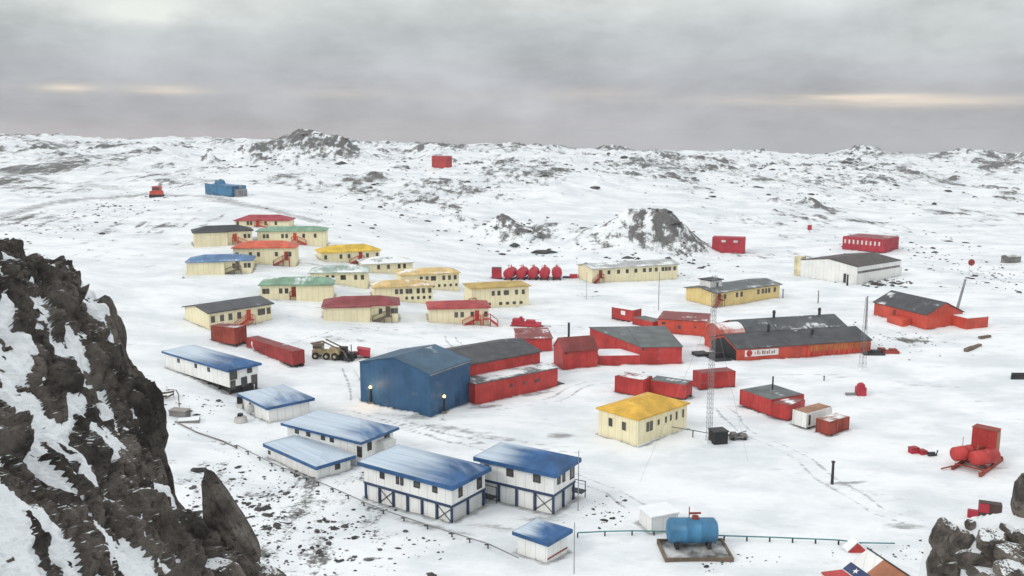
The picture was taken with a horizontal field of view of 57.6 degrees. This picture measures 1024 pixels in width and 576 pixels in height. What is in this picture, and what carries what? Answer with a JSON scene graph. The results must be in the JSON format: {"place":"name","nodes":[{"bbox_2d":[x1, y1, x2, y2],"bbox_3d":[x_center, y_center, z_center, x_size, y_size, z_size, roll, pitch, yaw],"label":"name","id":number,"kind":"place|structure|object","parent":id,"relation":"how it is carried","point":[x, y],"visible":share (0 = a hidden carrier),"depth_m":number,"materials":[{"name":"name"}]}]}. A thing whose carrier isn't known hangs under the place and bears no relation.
{"place":"outdoors","nodes":[
{"label":"outdoors","id":0,"kind":"place"},
{"bbox_2d":[0,128,1023,575],"bbox_3d":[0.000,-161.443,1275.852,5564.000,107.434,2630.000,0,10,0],"label":"snow ground","id":1,"kind":"structure","parent":0,"point":[940,396],"depth_m":205.85,"materials":[{"name":"snow"}]},
{"bbox_2d":[0,237,269,575],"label":"rock crag","id":2,"kind":"structure","parent":1,"relation":"on","point":[87,487],"depth_m":27.15,"materials":[{"name":"stone"}]},
{"bbox_2d":[205,557,245,575],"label":"boulder","id":3,"kind":"object","parent":2,"relation":"on","point":[218,566],"visible":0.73,"depth_m":27.24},
{"bbox_2d":[201,468,260,561],"bbox_3d":[-8.866,7.640,29.591,1.726,4.157,1.173,1,10,8],"label":"rock spire","id":4,"kind":"object","parent":2,"relation":"on","point":[224,516],"visible":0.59,"depth_m":29.07,"materials":[{"name":"stone"}]},
{"bbox_2d":[256,562,286,575],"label":"boulder","id":5,"kind":"object","parent":2,"relation":"on","point":[270,570],"visible":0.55,"depth_m":29.20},
{"bbox_2d":[149,186,164,197],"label":"tracked vehicle","id":6,"kind":"object","parent":1,"relation":"on","point":[156,191],"visible":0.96,"depth_m":354.52,"materials":[{"name":"red metal"}]},
{"bbox_2d":[168,407,190,417],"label":"storage chest","id":7,"kind":"object","parent":1,"relation":"on","point":[179,412],"visible":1,"depth_m":135.25,"materials":[{"name":"grey metal"}]},
{"bbox_2d":[177,416,199,422],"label":"concrete slab","id":8,"kind":"structure","parent":1,"relation":"on","point":[195,419],"depth_m":133.73,"materials":[{"name":"concrete"}]},
{"bbox_2d":[175,421,235,447],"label":"pipe run","id":9,"kind":"object","parent":1,"relation":"on","point":[206,435],"visible":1,"depth_m":128.32,"materials":[{"name":"grey metal"}]},
{"bbox_2d":[161,345,261,393],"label":"white house","id":10,"kind":"structure","parent":1,"relation":"on","point":[229,373],"depth_m":150.69,"materials":[{"name":"clear paint"}]},
{"bbox_2d":[185,254,255,274],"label":"cream house","id":11,"kind":"structure","parent":1,"relation":"on","point":[214,264],"depth_m":228.49,"materials":[{"name":"beige paint"}]},
{"bbox_2d":[191,225,253,247],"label":"cream house","id":12,"kind":"structure","parent":1,"relation":"on","point":[215,235],"depth_m":259.57,"materials":[{"name":"beige paint"}]},
{"bbox_2d":[205,180,246,196],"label":"blue building","id":13,"kind":"structure","parent":1,"relation":"on","point":[220,187],"depth_m":355.64,"materials":[{"name":"paint"}]},
{"bbox_2d":[182,296,273,329],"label":"cream house","id":14,"kind":"structure","parent":1,"relation":"on","point":[249,310],"depth_m":187.63,"materials":[{"name":"beige paint"}]},
{"bbox_2d":[210,322,246,346],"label":"container","id":15,"kind":"object","parent":1,"relation":"on","point":[235,335],"visible":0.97,"depth_m":175.31,"materials":[{"name":"red metal"}]},
{"bbox_2d":[235,326,245,343],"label":"door","id":16,"kind":"structure","parent":15,"relation":"in","point":[240,333],"depth_m":175.23,"materials":[{"name":"red metal"}]},
{"bbox_2d":[234,413,246,423],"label":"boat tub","id":17,"kind":"object","parent":1,"relation":"on","point":[240,418],"visible":1,"depth_m":134.71,"materials":[{"name":"white paint"}]},
{"bbox_2d":[233,215,295,226],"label":"cream house","id":18,"kind":"structure","parent":1,"relation":"on","point":[262,220],"depth_m":287.86,"materials":[{"name":"beige paint"}]},
{"bbox_2d":[231,240,299,266],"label":"cream house","id":19,"kind":"structure","parent":1,"relation":"on","point":[277,252],"depth_m":238.95,"materials":[{"name":"beige paint"}]},
{"bbox_2d":[246,335,304,366],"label":"container","id":20,"kind":"object","parent":1,"relation":"on","point":[290,356],"visible":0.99,"depth_m":167.08,"materials":[{"name":"metal"}]},
{"bbox_2d":[293,351,303,364],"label":"door","id":21,"kind":"structure","parent":20,"relation":"in","point":[299,355],"depth_m":164.03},
{"bbox_2d":[237,384,314,422],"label":"white house","id":22,"kind":"structure","parent":1,"relation":"on","point":[279,403],"depth_m":137.49,"materials":[{"name":"clear paint"}]},
{"bbox_2d":[255,226,328,246],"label":"cream house","id":23,"kind":"structure","parent":1,"relation":"on","point":[311,235],"depth_m":267.18,"materials":[{"name":"beige paint"}]},
{"bbox_2d":[258,276,335,301],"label":"cream house","id":24,"kind":"structure","parent":1,"relation":"on","point":[313,288],"depth_m":208.88,"materials":[{"name":"beige paint"}]},
{"bbox_2d":[263,435,355,478],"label":"white house","id":25,"kind":"structure","parent":1,"relation":"on","point":[312,458],"depth_m":117.15,"materials":[{"name":"clear paint"}]},
{"bbox_2d":[310,339,350,360],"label":"truck","id":26,"kind":"object","parent":1,"relation":"on","point":[318,350],"visible":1,"depth_m":169.17,"materials":[{"name":"brown metal"}]},
{"bbox_2d":[280,410,398,464],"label":"white house","id":27,"kind":"structure","parent":1,"relation":"on","point":[360,438],"depth_m":121.07,"materials":[{"name":"clear paint"}]},
{"bbox_2d":[308,265,370,288],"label":"cream house","id":28,"kind":"structure","parent":1,"relation":"on","point":[356,276],"depth_m":226.46,"materials":[{"name":"beige paint"}]},
{"bbox_2d":[314,244,381,263],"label":"cream house","id":29,"kind":"structure","parent":1,"relation":"on","point":[350,253],"depth_m":252.51,"materials":[{"name":"beige paint"}]},
{"bbox_2d":[337,345,358,360],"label":"tracked tractor","id":30,"kind":"object","parent":1,"relation":"on","point":[351,355],"visible":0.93,"depth_m":169.93,"materials":[{"name":"black paint"}]},
{"bbox_2d":[348,346,370,358],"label":"snow plough","id":31,"kind":"object","parent":1,"relation":"on","point":[364,352],"visible":0.8,"depth_m":171.13,"materials":[{"name":"red metal"}]},
{"bbox_2d":[321,295,399,322],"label":"cream house","id":32,"kind":"structure","parent":1,"relation":"on","point":[376,308],"depth_m":197.31,"materials":[{"name":"beige paint"}]},
{"bbox_2d":[234,445,518,557],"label":"pipe run","id":33,"kind":"object","parent":1,"relation":"on","point":[363,502],"visible":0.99,"depth_m":104.69,"materials":[{"name":"metal"}]},
{"bbox_2d":[356,256,414,273],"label":"cream house","id":34,"kind":"structure","parent":1,"relation":"on","point":[383,264],"depth_m":247.36,"materials":[{"name":"beige paint"}]},
{"bbox_2d":[369,279,434,303],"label":"cream house","id":35,"kind":"structure","parent":1,"relation":"on","point":[414,290],"depth_m":218.75,"materials":[{"name":"beige paint"}]},
{"bbox_2d":[359,344,470,416],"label":"blue hangar","id":36,"kind":"structure","parent":1,"relation":"on","point":[421,380],"depth_m":142.58,"materials":[{"name":"metal"}]},
{"bbox_2d":[393,267,460,291],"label":"cream house","id":37,"kind":"structure","parent":1,"relation":"on","point":[443,278],"depth_m":236.81,"materials":[{"name":"beige paint"}]},
{"bbox_2d":[357,444,497,522],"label":"white house","id":38,"kind":"structure","parent":1,"relation":"on","point":[434,485],"depth_m":104.08,"materials":[{"name":"clear paint"}]},
{"bbox_2d":[432,156,451,167],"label":"red box building","id":39,"kind":"structure","parent":1,"relation":"on","point":[441,161],"depth_m":487.59,"materials":[{"name":"metal"}]},
{"bbox_2d":[426,300,497,326],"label":"cream house","id":40,"kind":"structure","parent":1,"relation":"on","point":[469,312],"depth_m":202.11,"materials":[{"name":"beige paint"}]},
{"bbox_2d":[445,337,541,375],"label":"red hall","id":41,"kind":"structure","parent":1,"relation":"on","point":[494,355],"depth_m":155.34,"materials":[{"name":"metal"}]},
{"bbox_2d":[462,280,530,306],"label":"cream house","id":42,"kind":"structure","parent":1,"relation":"on","point":[514,293],"depth_m":224.59,"materials":[{"name":"beige paint"}]},
{"bbox_2d":[492,267,501,278],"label":"cabin","id":43,"kind":"object","parent":1,"relation":"on","point":[496,272],"visible":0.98,"depth_m":262.29,"materials":[{"name":"metal"}]},
{"bbox_2d":[503,265,516,280],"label":"sledge tank","id":44,"kind":"object","parent":1,"relation":"on","point":[509,273],"visible":0.96,"depth_m":261.53,"materials":[{"name":"metal"}]},
{"bbox_2d":[4,133,1023,575],"bbox_3d":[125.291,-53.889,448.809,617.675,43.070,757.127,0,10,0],"label":"loose stones","id":45,"kind":"object","parent":1,"relation":"on","point":[346,527],"visible":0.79,"depth_m":257.29,"materials":[{"name":"stone"}]},
{"bbox_2d":[468,362,564,404],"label":"red annex","id":46,"kind":"object","parent":1,"relation":"on","point":[500,384],"visible":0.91,"depth_m":150.69,"materials":[{"name":"metal"}]},
{"bbox_2d":[516,264,528,279],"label":"sledge tank","id":47,"kind":"object","parent":1,"relation":"on","point":[522,272],"visible":0.98,"depth_m":261.71,"materials":[{"name":"metal"}]},
{"bbox_2d":[473,442,585,514],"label":"white house","id":48,"kind":"structure","parent":1,"relation":"on","point":[534,479],"depth_m":105.54,"materials":[{"name":"clear metal"}]},
{"bbox_2d":[510,316,550,327],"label":"sledge","id":49,"kind":"object","parent":1,"relation":"on","point":[520,321],"visible":0.91,"depth_m":203.32,"materials":[{"name":"red metal"}]},
{"bbox_2d":[514,327,552,350],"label":"red shed","id":50,"kind":"structure","parent":1,"relation":"on","point":[540,339],"depth_m":181.33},
{"bbox_2d":[527,264,539,279],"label":"sledge tank","id":51,"kind":"object","parent":1,"relation":"on","point":[533,272],"visible":0.98,"depth_m":261.79,"materials":[{"name":"metal"}]},
{"bbox_2d":[512,518,572,561],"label":"white hut","id":52,"kind":"object","parent":1,"relation":"on","point":[542,540],"visible":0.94,"depth_m":93.07,"materials":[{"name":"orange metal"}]},
{"bbox_2d":[539,264,549,280],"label":"sledge tank","id":53,"kind":"object","parent":1,"relation":"on","point":[544,272],"visible":0.99,"depth_m":261.89,"materials":[{"name":"metal"}]},
{"bbox_2d":[552,264,561,280],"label":"sledge tank","id":54,"kind":"object","parent":1,"relation":"on","point":[556,271],"visible":1,"depth_m":262.05,"materials":[{"name":"metal"}]},
{"bbox_2d":[553,323,598,369],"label":"red hut","id":55,"kind":"object","parent":1,"relation":"on","point":[573,352],"visible":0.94,"depth_m":167.31,"materials":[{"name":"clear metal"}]},
{"bbox_2d":[583,334,640,365],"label":"red low extension","id":56,"kind":"object","parent":1,"relation":"on","point":[612,357],"visible":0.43,"depth_m":169.38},
{"bbox_2d":[612,305,641,321],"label":"container","id":57,"kind":"object","parent":1,"relation":"on","point":[623,313],"visible":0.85,"depth_m":209.98,"materials":[{"name":"metal"}]},
{"bbox_2d":[576,259,679,283],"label":"barracks","id":58,"kind":"structure","parent":1,"relation":"on","point":[638,270],"depth_m":262.88,"materials":[{"name":"beige metal"}]},
{"bbox_2d":[615,371,651,395],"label":"container","id":59,"kind":"object","parent":1,"relation":"on","point":[629,383],"visible":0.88,"depth_m":150.66,"materials":[{"name":"metal"}]},
{"bbox_2d":[589,326,682,364],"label":"red workshop","id":60,"kind":"structure","parent":1,"relation":"on","point":[654,345],"depth_m":173.66,"materials":[{"name":"metal"}]},
{"bbox_2d":[596,392,689,446],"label":"yellow roof house","id":61,"kind":"structure","parent":1,"relation":"on","point":[638,420],"depth_m":129.24,"materials":[{"name":"clear metal"}]},
{"bbox_2d":[645,419,653,432],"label":"window","id":62,"kind":"structure","parent":61,"relation":"in","point":[649,425],"depth_m":127.44,"materials":[{"name":"beige glass"}]},
{"bbox_2d":[632,316,657,325],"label":"container","id":63,"kind":"object","parent":1,"relation":"on","point":[645,321],"visible":0.69,"depth_m":203.47,"materials":[{"name":"red metal"}]},
{"bbox_2d":[638,502,679,532],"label":"white box hut","id":64,"kind":"object","parent":1,"relation":"on","point":[655,516],"visible":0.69,"depth_m":99.12,"materials":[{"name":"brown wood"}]},
{"bbox_2d":[649,375,692,399],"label":"container","id":65,"kind":"object","parent":1,"relation":"on","point":[670,387],"visible":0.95,"depth_m":149.64,"materials":[{"name":"metal"}]},
{"bbox_2d":[657,311,710,336],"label":"red block","id":66,"kind":"structure","parent":1,"relation":"on","point":[686,323],"depth_m":195.57,"materials":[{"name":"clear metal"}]},
{"bbox_2d":[641,276,747,477],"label":"lattice mast","id":67,"kind":"object","parent":1,"relation":"on","point":[707,440],"visible":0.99,"depth_m":125.76,"materials":[{"name":"metal"}]},
{"bbox_2d":[657,538,733,561],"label":"timber pad","id":68,"kind":"object","parent":1,"relation":"on","point":[719,551],"visible":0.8,"depth_m":93.23,"materials":[{"name":"brown wood"}]},
{"bbox_2d":[666,507,718,549],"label":"fuel tank","id":69,"kind":"object","parent":68,"relation":"on","point":[694,529],"visible":0.99,"depth_m":93.60,"materials":[{"name":"metal"}]},
{"bbox_2d":[692,367,735,389],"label":"container","id":70,"kind":"object","parent":1,"relation":"on","point":[722,376],"visible":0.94,"depth_m":154.52,"materials":[{"name":"metal"}]},
{"bbox_2d":[708,427,728,444],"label":"equipment box","id":71,"kind":"object","parent":1,"relation":"on","point":[718,436],"visible":1,"depth_m":126.62,"materials":[{"name":"black paint"}]},
{"bbox_2d":[704,322,745,346],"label":"arched porch","id":72,"kind":"object","parent":1,"relation":"on","point":[728,327],"visible":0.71,"depth_m":182.27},
{"bbox_2d":[712,236,745,253],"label":"red box building","id":73,"kind":"structure","parent":1,"relation":"on","point":[728,244],"depth_m":317.92,"materials":[{"name":"metal"}]},
{"bbox_2d":[683,277,781,307],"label":"barracks","id":74,"kind":"structure","parent":1,"relation":"on","point":[736,292],"depth_m":231.86,"materials":[{"name":"metal"}]},
{"bbox_2d":[577,530,894,545],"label":"pipe run","id":75,"kind":"object","parent":1,"relation":"on","point":[769,537],"visible":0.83,"depth_m":96.57,"materials":[{"name":"teal paint"}]},
{"bbox_2d":[728,431,748,440],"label":"flat trailer","id":76,"kind":"object","parent":1,"relation":"on","point":[732,436],"visible":0.98,"depth_m":128.40,"materials":[{"name":"grey metal"}]},
{"bbox_2d":[739,376,803,415],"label":"container","id":77,"kind":"object","parent":1,"relation":"on","point":[760,398],"visible":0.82,"depth_m":142.29,"materials":[{"name":"metal"}]},
{"bbox_2d":[692,324,872,361],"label":"red hangar","id":78,"kind":"structure","parent":1,"relation":"on","point":[798,343],"depth_m":177.25,"materials":[{"name":"black paint"}]},
{"bbox_2d":[711,337,735,359],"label":"doorway","id":79,"kind":"structure","parent":78,"relation":"in","point":[728,351],"depth_m":177.10,"materials":[{"name":"black paint"}]},
{"bbox_2d":[723,308,846,332],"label":"red hangar","id":80,"kind":"structure","parent":1,"relation":"on","point":[819,320],"depth_m":190.41,"materials":[{"name":"metal"}]},
{"bbox_2d":[770,397,804,420],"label":"container","id":81,"kind":"object","parent":1,"relation":"on","point":[782,409],"visible":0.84,"depth_m":138.09,"materials":[{"name":"metal"}]},
{"bbox_2d":[789,401,803,418],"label":"door","id":82,"kind":"structure","parent":81,"relation":"in","point":[801,404],"depth_m":137.79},
{"bbox_2d":[792,403,831,428],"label":"container","id":83,"kind":"object","parent":1,"relation":"on","point":[805,416],"visible":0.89,"depth_m":134.58,"materials":[{"name":"metal"}]},
{"bbox_2d":[807,408,830,426],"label":"wall","id":84,"kind":"structure","parent":83,"relation":"in","point":[825,412],"depth_m":134.53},
{"bbox_2d":[815,413,849,435],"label":"container","id":85,"kind":"object","parent":1,"relation":"on","point":[831,424],"visible":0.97,"depth_m":131.26,"materials":[{"name":"red metal"}]},
{"bbox_2d":[830,418,848,433],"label":"wall","id":86,"kind":"structure","parent":85,"relation":"in","point":[841,425],"depth_m":131.22,"materials":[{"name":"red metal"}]},
{"bbox_2d":[794,252,901,284],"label":"white hangar","id":87,"kind":"structure","parent":1,"relation":"on","point":[861,268],"depth_m":266.00,"materials":[{"name":"grey metal"}]},
{"bbox_2d":[842,537,866,552],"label":"red gable shed","id":88,"kind":"structure","parent":1,"relation":"on","point":[851,545],"depth_m":94.33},
{"bbox_2d":[845,382,866,395],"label":"drum tank","id":89,"kind":"object","parent":1,"relation":"on","point":[860,389],"visible":1,"depth_m":150.10,"materials":[{"name":"red metal"}]},
{"bbox_2d":[857,297,867,369],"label":"lattice mast","id":90,"kind":"object","parent":1,"relation":"on","point":[861,367],"visible":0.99,"depth_m":167.23,"materials":[{"name":"metal"}]},
{"bbox_2d":[819,547,913,575],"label":"painted roof hut","id":91,"kind":"object","parent":1,"relation":"on","point":[868,562],"visible":1,"depth_m":85.27,"materials":[{"name":"paint"}]},
{"bbox_2d":[842,233,898,252],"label":"red box building","id":92,"kind":"structure","parent":1,"relation":"on","point":[873,243],"depth_m":321.59,"materials":[{"name":"metal"}]},
{"bbox_2d":[862,349,884,355],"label":"scrap pile","id":93,"kind":"object","parent":1,"relation":"on","point":[874,352],"visible":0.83,"depth_m":177.98,"materials":[{"name":"metal"}]},
{"bbox_2d":[877,347,899,353],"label":"scrap pile","id":94,"kind":"object","parent":1,"relation":"on","point":[891,351],"visible":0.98,"depth_m":179.04,"materials":[{"name":"red metal"}]},
{"bbox_2d":[873,290,989,329],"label":"orange building","id":95,"kind":"structure","parent":1,"relation":"on","point":[901,309],"depth_m":203.72,"materials":[{"name":"orange metal"}]},
{"bbox_2d":[926,548,942,575],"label":"boulder","id":96,"kind":"object","parent":1,"relation":"on","point":[933,561],"visible":0.44,"depth_m":41.08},
{"bbox_2d":[928,517,959,563],"bbox_3d":[19.135,11.223,41.172,1.401,2.087,1.398,0,10,0],"label":"boulder","id":97,"kind":"object","parent":1,"relation":"on","point":[943,529],"visible":0.72,"depth_m":40.76,"materials":[{"name":"stone"}]},
{"bbox_2d":[933,561,960,575],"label":"boulder","id":98,"kind":"object","parent":1,"relation":"on","point":[950,569],"visible":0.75,"depth_m":40.31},
{"bbox_2d":[948,530,974,560],"bbox_3d":[19.383,11.168,40.253,1.039,1.516,1.007,-4,10,-25],"label":"boulder","id":99,"kind":"object","parent":98,"relation":"on","point":[959,540],"visible":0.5,"depth_m":40.01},
{"bbox_2d":[964,519,975,530],"bbox_3d":[20.038,10.368,40.770,0.475,0.561,0.526,5,11,26],"label":"boulder","id":100,"kind":"object","parent":1,"relation":"on","point":[970,524],"visible":1,"depth_m":40.58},
{"bbox_2d":[941,423,1003,476],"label":"tank sledge","id":101,"kind":"object","parent":1,"relation":"on","point":[982,448],"visible":1,"depth_m":118.29,"materials":[{"name":"red metal"}]},
{"bbox_2d":[955,548,992,569],"bbox_3d":[19.333,11.326,38.961,1.474,1.062,1.132,6,11,31],"label":"boulder","id":102,"kind":"object","parent":1,"relation":"on","point":[966,558],"visible":0.74,"depth_m":38.56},
{"bbox_2d":[966,566,995,575],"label":"boulder","id":103,"kind":"object","parent":1,"relation":"on","point":[977,571],"visible":0.87,"depth_m":37.94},
{"bbox_2d":[967,500,1002,517],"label":"painted crate","id":104,"kind":"object","parent":1,"relation":"on","point":[985,507],"visible":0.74,"depth_m":101.15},
{"bbox_2d":[975,528,1010,561],"bbox_3d":[19.979,10.793,38.738,1.466,1.512,1.361,-9,13,-43],"label":"boulder","id":105,"kind":"object","parent":1,"relation":"on","point":[987,540],"visible":0.77,"depth_m":38.45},
{"bbox_2d":[992,559,1023,575],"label":"boulder","id":106,"kind":"object","parent":1,"relation":"on","point":[1005,567],"visible":1,"depth_m":37.15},
{"bbox_2d":[999,522,1016,536],"bbox_3d":[20.797,10.159,38.966,0.651,0.360,1.482,1,10,3],"label":"boulder","id":107,"kind":"object","parent":1,"relation":"on","point":[1008,529],"visible":0.67,"depth_m":38.88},
{"bbox_2d":[993,541,1023,564],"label":"boulder","id":108,"kind":"object","parent":1,"relation":"on","point":[1010,551],"visible":0.79,"depth_m":37.71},
{"bbox_2d":[1001,254,1021,262],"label":"grey hut","id":109,"kind":"object","parent":1,"relation":"on","point":[1012,258],"visible":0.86,"depth_m":293.75,"materials":[{"name":"metal"}]},
{"bbox_2d":[1009,528,1023,545],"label":"boulder","id":110,"kind":"object","parent":1,"relation":"on","point":[1017,536],"visible":0.81,"depth_m":38.02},
{"bbox_2d":[1010,473,1023,517],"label":"boulder","id":111,"kind":"object","parent":1,"relation":"on","point":[1017,503],"visible":0.99,"depth_m":39.05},
{"bbox_2d":[1011,373,1023,379],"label":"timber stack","id":112,"kind":"object","parent":1,"relation":"on","point":[1017,376],"visible":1,"depth_m":160.37,"materials":[{"name":"wood"}]},
{"bbox_2d":[0,0,1023,154],"label":"sky","id":113,"kind":"structure","parent":0,"point":[813,77],"materials":[{"name":"grey"}]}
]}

